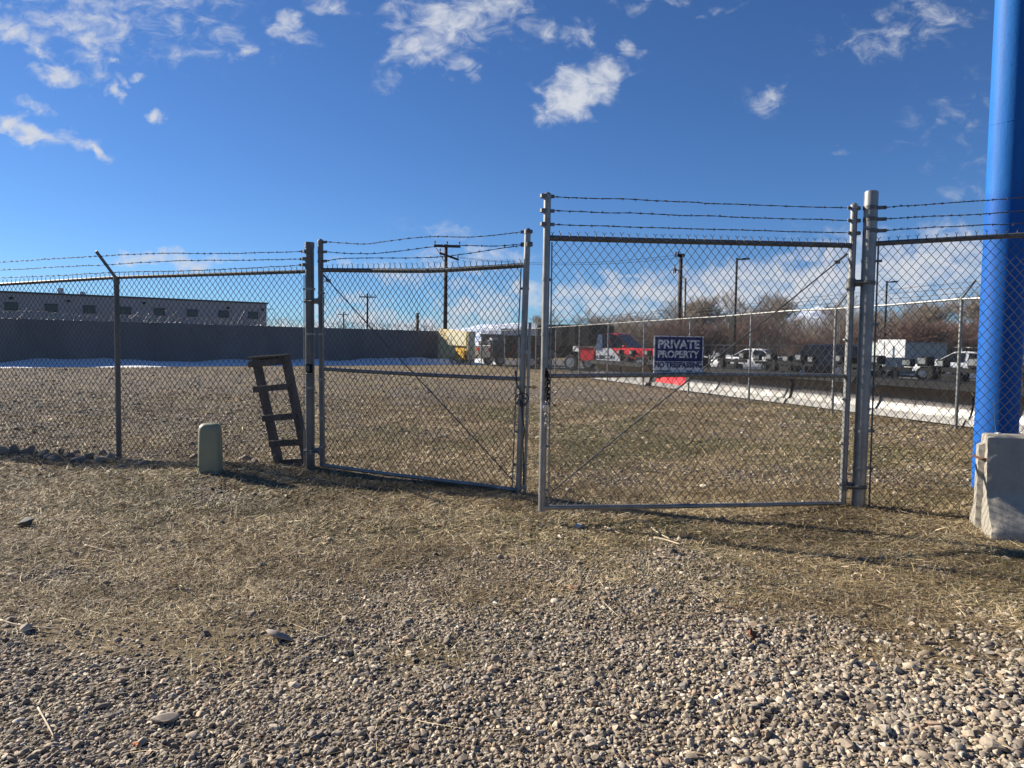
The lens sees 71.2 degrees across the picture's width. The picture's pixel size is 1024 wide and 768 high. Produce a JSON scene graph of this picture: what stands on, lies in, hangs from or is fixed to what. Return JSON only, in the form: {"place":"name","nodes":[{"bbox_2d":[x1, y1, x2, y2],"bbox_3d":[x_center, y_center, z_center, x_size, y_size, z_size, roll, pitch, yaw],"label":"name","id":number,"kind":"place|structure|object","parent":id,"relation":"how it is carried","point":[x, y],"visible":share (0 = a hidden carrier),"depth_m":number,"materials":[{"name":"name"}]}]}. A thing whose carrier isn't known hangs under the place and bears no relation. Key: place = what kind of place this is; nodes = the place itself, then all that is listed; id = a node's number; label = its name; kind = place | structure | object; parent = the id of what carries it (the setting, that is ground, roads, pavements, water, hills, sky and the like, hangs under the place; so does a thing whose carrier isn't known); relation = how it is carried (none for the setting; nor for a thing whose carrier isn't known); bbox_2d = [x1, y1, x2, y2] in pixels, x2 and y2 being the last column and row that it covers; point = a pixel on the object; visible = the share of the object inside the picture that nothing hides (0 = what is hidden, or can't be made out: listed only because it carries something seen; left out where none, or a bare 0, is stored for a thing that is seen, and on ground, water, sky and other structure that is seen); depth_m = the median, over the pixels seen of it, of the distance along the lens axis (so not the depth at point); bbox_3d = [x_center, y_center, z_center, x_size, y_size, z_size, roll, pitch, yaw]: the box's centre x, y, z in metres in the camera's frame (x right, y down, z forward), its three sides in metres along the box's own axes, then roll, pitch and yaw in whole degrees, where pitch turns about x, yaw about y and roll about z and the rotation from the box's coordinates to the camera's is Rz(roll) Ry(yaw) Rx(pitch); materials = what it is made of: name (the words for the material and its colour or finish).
{"place":"outdoors","nodes":[
{"label":"outdoors","id":0,"kind":"place"},
{"bbox_2d":[0,288,272,325],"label":"warehouse","id":1,"kind":"structure","parent":0,"point":[241,306],"depth_m":81.41,"materials":[{"name":"grey metal"}]},
{"bbox_2d":[4,302,17,310],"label":"window frame","id":2,"kind":"structure","parent":1,"relation":"in","point":[9,303],"depth_m":75.18,"materials":[{"name":"black metal"}]},
{"bbox_2d":[45,304,57,311],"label":"window frame","id":3,"kind":"structure","parent":1,"relation":"in","point":[46,305],"depth_m":77.20,"materials":[{"name":"black metal"}]},
{"bbox_2d":[83,305,94,312],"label":"window frame","id":4,"kind":"structure","parent":1,"relation":"in","point":[89,306],"depth_m":79.09,"materials":[{"name":"black metal"}]},
{"bbox_2d":[120,306,130,313],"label":"window frame","id":5,"kind":"structure","parent":1,"relation":"in","point":[129,308],"depth_m":81.02,"materials":[{"name":"black metal"}]},
{"bbox_2d":[154,308,164,315],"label":"window frame","id":6,"kind":"structure","parent":1,"relation":"in","point":[161,312],"depth_m":82.94,"materials":[{"name":"black metal"}]},
{"bbox_2d":[187,309,197,316],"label":"window frame","id":7,"kind":"structure","parent":1,"relation":"in","point":[191,311],"depth_m":84.89,"materials":[{"name":"black metal"}]},
{"bbox_2d":[218,310,228,317],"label":"window frame","id":8,"kind":"structure","parent":1,"relation":"in","point":[220,314],"depth_m":86.79,"materials":[{"name":"black metal"}]},
{"bbox_2d":[248,311,257,318],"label":"window frame","id":9,"kind":"structure","parent":1,"relation":"in","point":[251,314],"depth_m":88.68,"materials":[{"name":"black metal"}]},
{"bbox_2d":[480,334,503,339],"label":"truck","id":10,"kind":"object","parent":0,"point":[495,336],"depth_m":99.79,"materials":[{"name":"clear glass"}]},
{"bbox_2d":[0,0,994,330],"label":"sky","id":11,"kind":"structure","parent":0,"point":[137,127],"materials":[{"name":"blue"}]},
{"bbox_2d":[0,346,1023,767],"bbox_3d":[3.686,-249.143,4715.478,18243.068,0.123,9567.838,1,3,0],"label":"ground","id":12,"kind":"structure","parent":0,"point":[194,638],"depth_m":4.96,"materials":[{"name":"plant"}]},
{"bbox_2d":[0,446,11,454],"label":"rock","id":13,"kind":"object","parent":12,"relation":"on","point":[4,450],"visible":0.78,"depth_m":8.94,"materials":[{"name":"stone"}]},
{"bbox_2d":[9,444,19,453],"bbox_3d":[-6.317,0.844,9.103,0.125,0.157,0.120,-1,3,-27],"label":"rock","id":14,"kind":"object","parent":12,"relation":"on","point":[13,448],"visible":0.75,"depth_m":9.06,"materials":[{"name":"stone"}]},
{"bbox_2d":[17,517,32,526],"bbox_3d":[-3.734,1.070,5.475,0.161,0.085,0.072,3,3,29],"label":"stone","id":15,"kind":"object","parent":12,"relation":"on","point":[27,521],"visible":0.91,"depth_m":5.45,"materials":[{"name":"stone"}]},
{"bbox_2d":[19,448,32,454],"bbox_3d":[-6.154,0.858,9.052,0.127,0.108,0.138,3,4,35],"label":"rock","id":16,"kind":"object","parent":12,"relation":"on","point":[26,450],"visible":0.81,"depth_m":9.01,"materials":[{"name":"stone"}]},
{"bbox_2d":[0,619,59,629],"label":"stick","id":17,"kind":"object","parent":12,"relation":"on","point":[5,621],"visible":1,"depth_m":3.58,"materials":[{"name":"wood"}]},
{"bbox_2d":[38,449,48,454],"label":"rock","id":18,"kind":"object","parent":12,"relation":"on","point":[44,452],"visible":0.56,"depth_m":8.94,"materials":[{"name":"stone"}]},
{"bbox_2d":[37,707,53,737],"bbox_3d":[-1.763,1.277,2.703,0.008,0.019,0.314,-2,4,-42],"label":"stick","id":19,"kind":"object","parent":12,"relation":"on","point":[43,717],"visible":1,"depth_m":2.70,"materials":[{"name":"wood"}]},
{"bbox_2d":[47,455,62,461],"bbox_3d":[-5.540,0.917,8.684,0.172,0.113,0.123,-2,4,-42],"label":"rock","id":20,"kind":"object","parent":12,"relation":"on","point":[52,458],"visible":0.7,"depth_m":8.66,"materials":[{"name":"stone"}]},
{"bbox_2d":[69,457,86,462],"bbox_3d":[-5.192,0.914,8.561,0.186,0.085,0.123,-1,4,-37],"label":"rock","id":21,"kind":"object","parent":12,"relation":"on","point":[81,459],"visible":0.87,"depth_m":8.53,"materials":[{"name":"stone"}]},
{"bbox_2d":[84,453,94,459],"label":"rock","id":22,"kind":"object","parent":12,"relation":"on","point":[88,455],"visible":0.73,"depth_m":8.80,"materials":[{"name":"stone"}]},
{"bbox_2d":[93,456,106,462],"bbox_3d":[-4.969,0.926,8.630,0.130,0.100,0.113,-2,4,-45],"label":"rock","id":23,"kind":"object","parent":12,"relation":"on","point":[97,459],"visible":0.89,"depth_m":8.60,"materials":[{"name":"stone"}]},
{"bbox_2d":[0,242,314,470],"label":"chain link fence","id":24,"kind":"object","parent":12,"relation":"on","point":[308,333],"visible":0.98,"depth_m":8.56,"materials":[{"name":"metal"}]},
{"bbox_2d":[305,362,312,373],"bbox_3d":[-2.262,-0.181,7.939,0.086,0.138,0.055,2,3,17],"label":"lock box","id":25,"kind":"object","parent":24,"relation":"attached to","point":[308,368],"visible":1,"depth_m":7.92,"materials":[{"name":"black metal"}]},
{"bbox_2d":[303,228,536,494],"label":"chain link gate","id":26,"kind":"structure","parent":24,"relation":"attached to","point":[526,244],"depth_m":7.30,"materials":[{"name":"metal"}]},
{"bbox_2d":[514,370,528,484],"bbox_3d":[0.086,0.419,6.859,0.156,1.105,0.016,2,3,25],"label":"cable","id":27,"kind":"object","parent":26,"relation":"hanging from","point":[523,422],"visible":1,"depth_m":6.85,"materials":[{"name":"metal"}]},
{"bbox_2d":[197,423,222,473],"bbox_3d":[-3.207,0.705,7.599,0.248,0.583,0.225,0,3,-9],"label":"utility pedestal","id":28,"kind":"object","parent":12,"relation":"on","point":[210,452],"visible":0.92,"depth_m":7.51,"materials":[{"name":"grey paint"}]},
{"bbox_2d":[0,318,437,361],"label":"block wall","id":29,"kind":"structure","parent":12,"relation":"on","point":[316,342],"depth_m":45.21,"materials":[{"name":"concrete"}]},
{"bbox_2d":[2,306,441,330],"bbox_3d":[-22.196,-4.171,43.523,42.808,1.114,0.556,-2,4,-39],"label":"razor wire","id":30,"kind":"object","parent":29,"relation":"attached to","point":[344,324],"visible":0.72,"depth_m":48.54,"materials":[{"name":"metal"}]},
{"bbox_2d":[0,357,495,367],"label":"snow bank","id":31,"kind":"structure","parent":12,"relation":"on","point":[429,360],"depth_m":42.79,"materials":[{"name":"snow"}]},
{"bbox_2d":[247,354,305,466],"bbox_3d":[-2.710,0.344,8.361,0.892,1.395,0.213,2,3,17],"label":"wooden ladder","id":32,"kind":"object","parent":12,"relation":"on","point":[288,388],"visible":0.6,"depth_m":8.30,"materials":[{"name":"brown wood"}]},
{"bbox_2d":[266,629,293,640],"bbox_3d":[-1.132,1.229,3.495,0.150,0.050,0.082,12,0,6],"label":"stone","id":33,"kind":"object","parent":12,"relation":"on","point":[276,634],"visible":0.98,"depth_m":3.47,"materials":[{"name":"stone"}]},
{"bbox_2d":[359,294,374,326],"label":"utility pole","id":34,"kind":"object","parent":12,"relation":"on","point":[367,296],"visible":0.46,"depth_m":119.34,"materials":[{"name":"brown wood"}]},
{"bbox_2d":[434,241,460,328],"bbox_3d":[-5.487,-6.742,59.749,2.193,10.258,0.771,0,3,-15],"label":"utility pole","id":35,"kind":"object","parent":12,"relation":"on","point":[445,253],"visible":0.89,"depth_m":59.50,"materials":[{"name":"brown wood"}]},
{"bbox_2d":[374,244,673,295],"bbox_3d":[-11.689,-12.029,83.674,13.846,1.918,76.052,-1,3,-28],"label":"power line","id":36,"kind":"object","parent":35,"relation":"attached to","point":[539,264],"visible":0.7,"depth_m":57.27,"materials":[{"name":"metal"}]},
{"bbox_2d":[438,329,475,363],"bbox_3d":[-4.162,-2.743,55.337,1.336,3.101,3.891,-2,4,-44],"label":"panel enclosure","id":37,"kind":"object","parent":12,"relation":"on","point":[456,346],"visible":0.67,"depth_m":54.70,"materials":[{"name":"metal"}]},
{"bbox_2d":[449,351,477,363],"bbox_3d":[-3.606,-1.983,53.419,2.289,1.029,0.744,0,3,-10],"label":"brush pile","id":38,"kind":"object","parent":12,"relation":"on","point":[460,357],"visible":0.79,"depth_m":53.25,"materials":[{"name":"brown plant"}]},
{"bbox_2d":[0,366,1023,767],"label":"gravel","id":39,"kind":"structure","parent":12,"relation":"on","point":[990,744],"depth_m":3.12,"materials":[{"name":"gravel"}]},
{"bbox_2d":[150,712,179,722],"bbox_3d":[-1.324,1.276,2.723,0.113,0.033,0.038,-10,8,-11],"label":"stone","id":40,"kind":"object","parent":39,"relation":"on","point":[167,717],"visible":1,"depth_m":2.72,"materials":[{"name":"stone"}]},
{"bbox_2d":[567,585,580,589],"bbox_3d":[0.362,1.192,4.200,0.092,0.018,0.091,8,3,21],"label":"fallen leaf","id":41,"kind":"object","parent":39,"relation":"on","point":[575,587],"visible":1,"depth_m":4.20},
{"bbox_2d":[746,625,760,639],"bbox_3d":[1.185,1.221,3.522,0.084,0.039,0.084,20,35,-34],"label":"fallen leaf","id":42,"kind":"object","parent":39,"relation":"on","point":[752,634],"visible":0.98,"depth_m":3.53,"materials":[{"name":"plant"}]},
{"bbox_2d":[527,308,562,334],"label":"bare tree","id":43,"kind":"object","parent":12,"relation":"on","point":[539,319],"visible":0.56,"depth_m":61.80,"materials":[{"name":"brown plant"}]},
{"bbox_2d":[570,307,616,327],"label":"bare tree","id":44,"kind":"object","parent":12,"relation":"on","point":[589,314],"visible":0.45,"depth_m":65.91,"materials":[{"name":"brown plant"}]},
{"bbox_2d":[588,350,635,381],"bbox_3d":[4.535,-0.826,31.288,1.590,1.338,2.710,0,3,-15],"label":"snow plow","id":45,"kind":"object","parent":12,"relation":"on","point":[620,352],"visible":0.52,"depth_m":31.19,"materials":[{"name":"black metal"}]},
{"bbox_2d":[612,350,653,385],"bbox_3d":[5.273,-0.671,28.592,1.590,1.338,2.710,0,3,-15],"label":"snow plow","id":46,"kind":"object","parent":12,"relation":"on","point":[623,368],"visible":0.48,"depth_m":28.49,"materials":[{"name":"black metal"}]},
{"bbox_2d":[654,537,681,544],"bbox_3d":[1.158,1.167,5.310,0.028,0.023,0.268,-1,4,-36],"label":"stick","id":47,"kind":"object","parent":12,"relation":"on","point":[667,540],"visible":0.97,"depth_m":5.32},
{"bbox_2d":[631,315,713,343],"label":"bare tree","id":48,"kind":"object","parent":12,"relation":"on","point":[672,325],"visible":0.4,"depth_m":51.34,"materials":[{"name":"brown plant"}]},
{"bbox_2d":[650,305,700,331],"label":"bare tree","id":49,"kind":"object","parent":12,"relation":"on","point":[689,316],"visible":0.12,"depth_m":58.70,"materials":[{"name":"brown plant"}]},
{"bbox_2d":[646,346,710,389],"bbox_3d":[6.185,-0.620,25.887,1.781,1.552,2.710,0,3,-11],"label":"snow plow","id":50,"kind":"object","parent":12,"relation":"on","point":[663,380],"visible":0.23,"depth_m":25.80,"materials":[{"name":"red paint"}]},
{"bbox_2d":[673,251,684,331],"bbox_3d":[12.502,-5.471,53.776,1.057,8.886,0.380,1,3,0],"label":"utility pole","id":51,"kind":"object","parent":12,"relation":"on","point":[680,256],"visible":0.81,"depth_m":53.54,"materials":[{"name":"brown wood"}]},
{"bbox_2d":[682,275,686,328],"bbox_3d":[12.947,-4.670,54.118,0.348,7.064,0.170,1,3,0],"label":"conduit pole","id":52,"kind":"object","parent":12,"relation":"on","point":[684,309],"visible":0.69,"depth_m":53.95,"materials":[{"name":"metal"}]},
{"bbox_2d":[652,293,740,335],"bbox_3d":[16.340,-4.935,63.646,8.461,6.757,6.285,-1,4,-31],"label":"bare tree","id":53,"kind":"object","parent":12,"relation":"on","point":[675,309],"visible":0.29,"depth_m":64.47,"materials":[{"name":"brown plant"}]},
{"bbox_2d":[680,352,748,395],"bbox_3d":[6.692,-0.364,23.202,1.590,1.338,2.710,0,3,-18],"label":"snow plow","id":54,"kind":"object","parent":12,"relation":"on","point":[723,383],"visible":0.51,"depth_m":22.93,"materials":[{"name":"white metal"}]},
{"bbox_2d":[680,321,752,365],"bbox_3d":[14.517,-2.859,52.539,6.266,3.671,5.650,-1,4,-32],"label":"bare tree","id":55,"kind":"object","parent":12,"relation":"on","point":[717,333],"visible":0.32,"depth_m":52.38,"materials":[{"name":"brown plant"}]},
{"bbox_2d":[676,287,765,348],"bbox_3d":[19.515,-5.303,65.633,9.266,7.401,6.884,2,3,28],"label":"bare tree","id":56,"kind":"object","parent":12,"relation":"on","point":[705,304],"visible":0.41,"depth_m":64.21,"materials":[{"name":"brown plant"}]},
{"bbox_2d":[733,258,749,354],"bbox_3d":[15.298,-4.588,47.812,0.905,7.639,0.300,1,3,0],"label":"street lamp","id":57,"kind":"object","parent":12,"relation":"on","point":[735,300],"visible":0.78,"depth_m":47.70,"materials":[{"name":"black metal"}]},
{"bbox_2d":[480,280,1023,433],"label":"chain link fence","id":58,"kind":"object","parent":12,"relation":"on","point":[959,358],"visible":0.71,"depth_m":18.15,"materials":[{"name":"metal"}]},
{"bbox_2d":[695,313,808,353],"bbox_3d":[16.596,-2.992,50.843,7.178,4.195,5.890,0,3,-15],"label":"bare tree","id":59,"kind":"object","parent":12,"relation":"on","point":[729,336],"visible":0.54,"depth_m":50.07,"materials":[{"name":"brown plant"}]},
{"bbox_2d":[493,359,1022,407],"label":"parking lot","id":60,"kind":"structure","parent":12,"relation":"on","point":[594,370],"depth_m":46.69,"materials":[{"name":"asphalt"}]},
{"bbox_2d":[478,338,552,365],"bbox_3d":[0.321,-2.359,52.573,5.340,1.970,2.110,-1,3,-28],"label":"service truck","id":61,"kind":"object","parent":60,"relation":"on","point":[488,346],"visible":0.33,"depth_m":50.85,"materials":[{"name":"grey paint"}]},
{"bbox_2d":[504,335,581,367],"bbox_3d":[2.410,-2.123,47.489,5.807,2.100,2.410,1,3,-3],"label":"dump trailer","id":62,"kind":"object","parent":60,"relation":"on","point":[538,362],"visible":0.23,"depth_m":46.37,"materials":[{"name":"black metal"}]},
{"bbox_2d":[537,324,653,370],"bbox_3d":[5.500,-2.124,42.315,8.083,2.729,2.645,3,4,36],"label":"dump truck","id":63,"kind":"object","parent":60,"relation":"on","point":[594,340],"visible":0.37,"depth_m":41.72,"materials":[{"name":"red paint"}]},
{"bbox_2d":[704,348,732,362],"bbox_3d":[16.241,-2.167,57.954,4.660,1.476,2.080,3,4,38],"label":"parked car","id":64,"kind":"object","parent":60,"relation":"on","point":[727,355],"visible":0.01,"depth_m":56.97,"materials":[{"name":"white paint"}]},
{"bbox_2d":[710,349,778,369],"bbox_3d":[15.227,-1.545,45.971,4.660,1.476,2.080,3,4,37],"label":"parked car","id":65,"kind":"object","parent":60,"relation":"on","point":[715,362],"visible":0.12,"depth_m":45.14,"materials":[{"name":"white paint"}]},
{"bbox_2d":[753,355,790,370],"bbox_3d":[8.781,-0.449,24.357,0.974,1.070,1.300,-2,4,-44],"label":"plow mount","id":66,"kind":"object","parent":60,"relation":"on","point":[760,360],"visible":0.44,"depth_m":24.66,"materials":[{"name":"black metal"}]},
{"bbox_2d":[783,356,817,371],"bbox_3d":[8.893,-0.341,22.371,0.974,1.070,1.300,0,3,-21],"label":"plow mount","id":67,"kind":"object","parent":60,"relation":"on","point":[809,363],"visible":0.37,"depth_m":22.16,"materials":[{"name":"black metal"}]},
{"bbox_2d":[767,344,857,373],"bbox_3d":[16.490,-1.304,38.968,4.840,1.775,2.180,3,4,32],"label":"parked van","id":68,"kind":"object","parent":60,"relation":"on","point":[811,352],"visible":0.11,"depth_m":37.91,"materials":[{"name":"blue paint"}]},
{"bbox_2d":[703,344,974,365],"bbox_3d":[21.942,-1.514,45.467,20.491,1.745,0.056,2,3,20],"label":"chain link fence","id":69,"kind":"object","parent":60,"relation":"on","point":[775,346],"visible":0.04,"depth_m":47.33,"materials":[{"name":"metal"}]},
{"bbox_2d":[883,281,896,339],"bbox_3d":[29.497,-4.507,55.816,0.905,7.048,0.300,1,3,0],"label":"street lamp","id":70,"kind":"object","parent":60,"relation":"on","point":[886,302],"visible":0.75,"depth_m":55.69,"materials":[{"name":"black metal"}]},
{"bbox_2d":[871,359,914,377],"bbox_3d":[9.785,-0.136,18.757,0.974,1.070,1.300,-1,4,-32],"label":"plow mount","id":71,"kind":"object","parent":60,"relation":"on","point":[898,369],"visible":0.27,"depth_m":18.59,"materials":[{"name":"black metal"}]},
{"bbox_2d":[875,340,914,376],"bbox_3d":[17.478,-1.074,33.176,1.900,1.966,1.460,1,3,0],"label":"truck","id":72,"kind":"object","parent":60,"relation":"on","point":[888,348],"visible":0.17,"depth_m":32.81,"materials":[{"name":"white paint"}]},
{"bbox_2d":[871,342,947,374],"bbox_3d":[23.137,-1.506,42.081,3.560,1.925,2.300,1,3,0],"label":"storage container","id":73,"kind":"object","parent":60,"relation":"on","point":[938,356],"visible":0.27,"depth_m":40.98,"materials":[{"name":"metal"}]},
{"bbox_2d":[904,351,976,378],"bbox_3d":[22.356,-0.909,35.985,4.660,1.476,2.080,3,4,32],"label":"parked car","id":74,"kind":"object","parent":60,"relation":"on","point":[954,359],"visible":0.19,"depth_m":35.39,"materials":[{"name":"white paint"}]},
{"bbox_2d":[937,360,976,395],"bbox_3d":[10.696,-0.045,17.302,0.974,1.070,1.300,0,3,-10],"label":"plow mount","id":75,"kind":"object","parent":60,"relation":"on","point":[947,364],"visible":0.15,"depth_m":17.69,"materials":[{"name":"black metal"}]},
{"bbox_2d":[721,353,807,403],"bbox_3d":[7.432,-0.212,20.553,1.590,1.338,2.710,0,3,-17],"label":"snow plow","id":76,"kind":"object","parent":12,"relation":"on","point":[734,388],"visible":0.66,"depth_m":20.41,"materials":[{"name":"black metal"}]},
{"bbox_2d":[731,290,803,350],"bbox_3d":[22.524,-5.232,65.145,6.884,7.401,9.266,1,3,-3],"label":"bare tree","id":77,"kind":"object","parent":12,"relation":"on","point":[780,299],"visible":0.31,"depth_m":63.05,"materials":[{"name":"brown plant"}]},
{"bbox_2d":[740,295,804,356],"bbox_3d":[19.090,-3.744,51.833,4.882,5.600,2.744,1,3,2],"label":"bare tree","id":78,"kind":"object","parent":12,"relation":"on","point":[763,310],"visible":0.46,"depth_m":51.96,"materials":[{"name":"brown plant"}]},
{"bbox_2d":[574,307,975,356],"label":"thicket","id":79,"kind":"object","parent":12,"relation":"on","point":[627,319],"visible":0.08,"depth_m":69.82,"materials":[{"name":"plant"}]},
{"bbox_2d":[782,333,828,354],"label":"bare tree","id":80,"kind":"object","parent":12,"relation":"on","point":[796,344],"visible":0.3,"depth_m":55.05,"materials":[{"name":"brown plant"}]},
{"bbox_2d":[795,553,833,558],"bbox_3d":[2.111,1.199,4.988,0.330,0.015,0.015,0,3,-18],"label":"stick","id":81,"kind":"object","parent":12,"relation":"on","point":[813,556],"visible":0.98,"depth_m":4.98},
{"bbox_2d":[780,355,885,412],"bbox_3d":[8.229,-0.059,17.899,1.590,1.338,2.710,0,3,-14],"label":"snow plow","id":82,"kind":"object","parent":12,"relation":"on","point":[824,385],"visible":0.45,"depth_m":17.98,"materials":[{"name":"black metal"}]},
{"bbox_2d":[810,292,858,343],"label":"bare tree","id":83,"kind":"object","parent":12,"relation":"on","point":[840,312],"visible":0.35,"depth_m":41.99,"materials":[{"name":"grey plant"}]},
{"bbox_2d":[819,327,879,344],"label":"bare tree","id":84,"kind":"object","parent":12,"relation":"on","point":[842,342],"visible":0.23,"depth_m":53.19,"materials":[{"name":"brown plant"}]},
{"bbox_2d":[837,308,907,339],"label":"bare tree","id":85,"kind":"object","parent":12,"relation":"on","point":[890,314],"visible":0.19,"depth_m":59.06,"materials":[{"name":"brown plant"}]},
{"bbox_2d":[873,299,946,341],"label":"bare tree","id":86,"kind":"object","parent":12,"relation":"on","point":[928,312],"visible":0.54,"depth_m":54.15,"materials":[{"name":"brown plant"}]},
{"bbox_2d":[854,356,976,426],"bbox_3d":[8.925,0.092,15.254,1.590,1.338,2.710,0,3,-15],"label":"snow plow","id":87,"kind":"object","parent":12,"relation":"on","point":[929,402],"visible":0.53,"depth_m":15.05,"materials":[{"name":"black metal"}]},
{"bbox_2d":[873,313,978,353],"bbox_3d":[24.914,-2.325,42.494,6.823,3.997,6.153,-1,4,-35],"label":"bare tree","id":88,"kind":"object","parent":12,"relation":"on","point":[931,331],"visible":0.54,"depth_m":42.47,"materials":[{"name":"brown plant"}]},
{"bbox_2d":[924,640,938,644],"bbox_3d":[2.027,1.254,3.458,0.062,0.019,0.022,2,3,13],"label":"stick","id":89,"kind":"object","parent":12,"relation":"on","point":[930,643],"visible":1,"depth_m":3.45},
{"bbox_2d":[851,190,1023,516],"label":"chain link fence","id":90,"kind":"object","parent":12,"relation":"on","point":[870,243],"visible":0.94,"depth_m":6.24,"materials":[{"name":"metal"}]},
{"bbox_2d":[538,192,875,511],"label":"chain link gate","id":91,"kind":"structure","parent":90,"relation":"attached to","point":[844,484],"depth_m":6.13,"materials":[{"name":"metal"}]},
{"bbox_2d":[544,368,549,404],"bbox_3d":[0.288,0.040,5.888,0.050,0.350,0.039,0,3,-14],"label":"lock chain","id":92,"kind":"object","parent":91,"relation":"attached to","point":[546,375],"visible":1,"depth_m":5.88,"materials":[{"name":"black metal"}]},
{"bbox_2d":[543,401,549,411],"bbox_3d":[0.282,0.182,5.884,0.062,0.093,0.028,1,3,0],"label":"padlock","id":93,"kind":"object","parent":92,"relation":"hanging from","point":[546,406],"visible":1,"depth_m":5.87,"materials":[{"name":"silver metal"}]},
{"bbox_2d":[653,336,703,372],"bbox_3d":[1.431,-0.247,6.127,0.448,0.326,0.026,0,3,-10],"label":"warning sign","id":94,"kind":"object","parent":91,"relation":"attached to","point":[674,357],"visible":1,"depth_m":6.13,"materials":[{"name":"blue paint"}]},
{"bbox_2d":[899,289,978,340],"bbox_3d":[37.011,-4.419,59.692,8.461,6.757,6.286,2,3,25],"label":"bare tree","id":95,"kind":"object","parent":12,"relation":"on","point":[948,312],"visible":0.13,"depth_m":58.58,"materials":[{"name":"brown plant"}]},
{"bbox_2d":[928,318,978,346],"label":"bare tree","id":96,"kind":"object","parent":12,"relation":"on","point":[974,323],"visible":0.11,"depth_m":47.64,"materials":[{"name":"brown plant"}]},
{"bbox_2d":[949,289,1023,350],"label":"bare tree","id":97,"kind":"object","parent":12,"relation":"on","point":[968,311],"visible":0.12,"depth_m":55.58,"materials":[{"name":"brown plant"}]},
{"bbox_2d":[958,307,1023,378],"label":"bare tree","id":98,"kind":"object","parent":12,"relation":"on","point":[977,337],"visible":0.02,"depth_m":41.57,"materials":[{"name":"brown plant"}]},
{"bbox_2d":[960,382,1023,433],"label":"snow plow","id":99,"kind":"object","parent":12,"relation":"on","point":[974,392],"visible":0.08,"depth_m":13.45,"materials":[{"name":"black metal"}]},
{"bbox_2d":[969,433,1023,543],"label":"concrete barrier","id":100,"kind":"object","parent":12,"relation":"on","point":[997,511],"visible":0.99,"depth_m":5.57,"materials":[{"name":"concrete"}]},
{"bbox_2d":[971,0,1023,486],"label":"sign pole","id":101,"kind":"object","parent":12,"relation":"on","point":[1005,167],"visible":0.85,"depth_m":7.49,"materials":[{"name":"metal"}]},
{"bbox_2d":[500,328,535,339],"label":"white shed","id":102,"kind":"structure","parent":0,"point":[533,332],"depth_m":119.71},
{"bbox_2d":[449,306,843,345],"bbox_3d":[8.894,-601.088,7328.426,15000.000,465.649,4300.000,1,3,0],"label":"mountains","id":103,"kind":"structure","parent":0,"point":[478,327],"depth_m":6593.48,"materials":[{"name":"snow"}]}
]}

